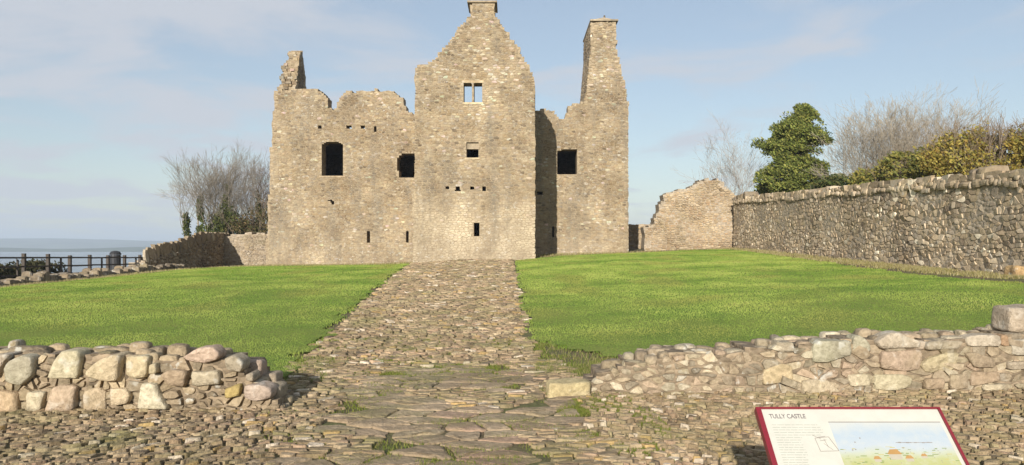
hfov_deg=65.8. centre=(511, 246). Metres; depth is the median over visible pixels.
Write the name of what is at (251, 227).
bramble bush
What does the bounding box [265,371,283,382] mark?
rubble stone
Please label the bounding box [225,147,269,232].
bare tree
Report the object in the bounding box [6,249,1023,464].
ground
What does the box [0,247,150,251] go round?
shore
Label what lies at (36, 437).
cobbled yard
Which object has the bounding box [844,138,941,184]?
olive bush
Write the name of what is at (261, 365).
rubble stone
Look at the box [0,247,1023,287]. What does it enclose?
dry grass
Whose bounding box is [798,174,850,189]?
hedge shrub
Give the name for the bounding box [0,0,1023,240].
sky
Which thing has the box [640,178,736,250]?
ruined wall
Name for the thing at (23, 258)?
rail fence
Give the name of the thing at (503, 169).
ruined castle
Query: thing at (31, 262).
bramble clump
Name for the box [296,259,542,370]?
path
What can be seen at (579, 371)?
verge weeds
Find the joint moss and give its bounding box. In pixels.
[231,337,682,464]
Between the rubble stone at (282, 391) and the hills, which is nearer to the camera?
the rubble stone at (282, 391)
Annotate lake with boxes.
[0,252,142,272]
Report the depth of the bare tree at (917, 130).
40.81 m
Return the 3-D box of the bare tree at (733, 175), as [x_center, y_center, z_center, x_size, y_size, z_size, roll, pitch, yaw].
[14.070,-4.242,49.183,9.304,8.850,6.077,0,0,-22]
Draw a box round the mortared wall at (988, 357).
[583,324,1023,394]
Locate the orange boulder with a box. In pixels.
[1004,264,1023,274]
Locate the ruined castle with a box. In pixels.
[265,0,628,264]
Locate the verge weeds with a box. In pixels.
[284,342,621,394]
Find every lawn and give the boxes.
[0,264,403,376]
[516,250,1023,355]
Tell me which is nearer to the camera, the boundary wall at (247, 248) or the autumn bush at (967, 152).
the autumn bush at (967, 152)
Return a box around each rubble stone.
[249,358,268,376]
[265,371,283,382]
[274,383,288,402]
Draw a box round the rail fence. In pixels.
[0,253,142,276]
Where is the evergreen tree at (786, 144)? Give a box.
[750,102,845,194]
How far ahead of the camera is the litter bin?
39.20 m
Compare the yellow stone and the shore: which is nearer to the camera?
the yellow stone
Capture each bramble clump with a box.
[0,263,27,279]
[6,258,67,277]
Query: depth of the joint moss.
7.77 m
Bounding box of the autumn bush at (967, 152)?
[915,106,1023,176]
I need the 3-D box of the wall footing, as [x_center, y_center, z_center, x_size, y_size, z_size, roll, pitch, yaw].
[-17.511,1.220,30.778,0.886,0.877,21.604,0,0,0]
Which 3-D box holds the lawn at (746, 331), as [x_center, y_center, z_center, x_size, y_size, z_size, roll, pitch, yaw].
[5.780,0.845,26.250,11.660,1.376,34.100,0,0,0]
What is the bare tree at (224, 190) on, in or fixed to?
on the ground at (536, 403)
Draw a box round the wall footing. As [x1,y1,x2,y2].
[0,263,185,286]
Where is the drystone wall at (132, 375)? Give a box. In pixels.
[0,339,296,411]
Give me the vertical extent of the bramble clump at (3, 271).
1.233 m
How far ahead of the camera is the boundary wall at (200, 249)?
45.29 m
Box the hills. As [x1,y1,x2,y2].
[0,238,169,248]
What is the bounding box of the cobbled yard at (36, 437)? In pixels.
[0,359,1023,464]
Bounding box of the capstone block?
[990,306,1023,329]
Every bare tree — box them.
[155,139,269,236]
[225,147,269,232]
[669,109,824,194]
[802,94,964,179]
[828,76,1006,178]
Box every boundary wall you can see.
[128,231,228,268]
[223,232,267,266]
[628,222,650,248]
[732,164,1023,273]
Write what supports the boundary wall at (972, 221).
on the ground at (536, 403)
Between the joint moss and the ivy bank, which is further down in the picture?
the joint moss
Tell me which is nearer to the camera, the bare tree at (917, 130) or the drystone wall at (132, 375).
the drystone wall at (132, 375)
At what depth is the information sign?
3.67 m
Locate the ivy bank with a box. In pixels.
[203,203,247,233]
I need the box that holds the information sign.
[754,407,969,464]
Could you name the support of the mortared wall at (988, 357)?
on the ground at (536, 403)
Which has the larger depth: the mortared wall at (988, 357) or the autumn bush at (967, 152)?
the autumn bush at (967, 152)
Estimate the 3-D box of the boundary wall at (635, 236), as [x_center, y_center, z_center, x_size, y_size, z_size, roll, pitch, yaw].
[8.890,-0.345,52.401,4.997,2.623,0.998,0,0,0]
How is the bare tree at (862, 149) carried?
on the ground at (536, 403)
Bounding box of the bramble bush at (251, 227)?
[218,188,268,233]
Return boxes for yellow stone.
[545,379,590,397]
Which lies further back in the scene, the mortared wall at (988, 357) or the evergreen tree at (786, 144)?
the evergreen tree at (786, 144)
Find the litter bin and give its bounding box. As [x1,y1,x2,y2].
[109,251,120,269]

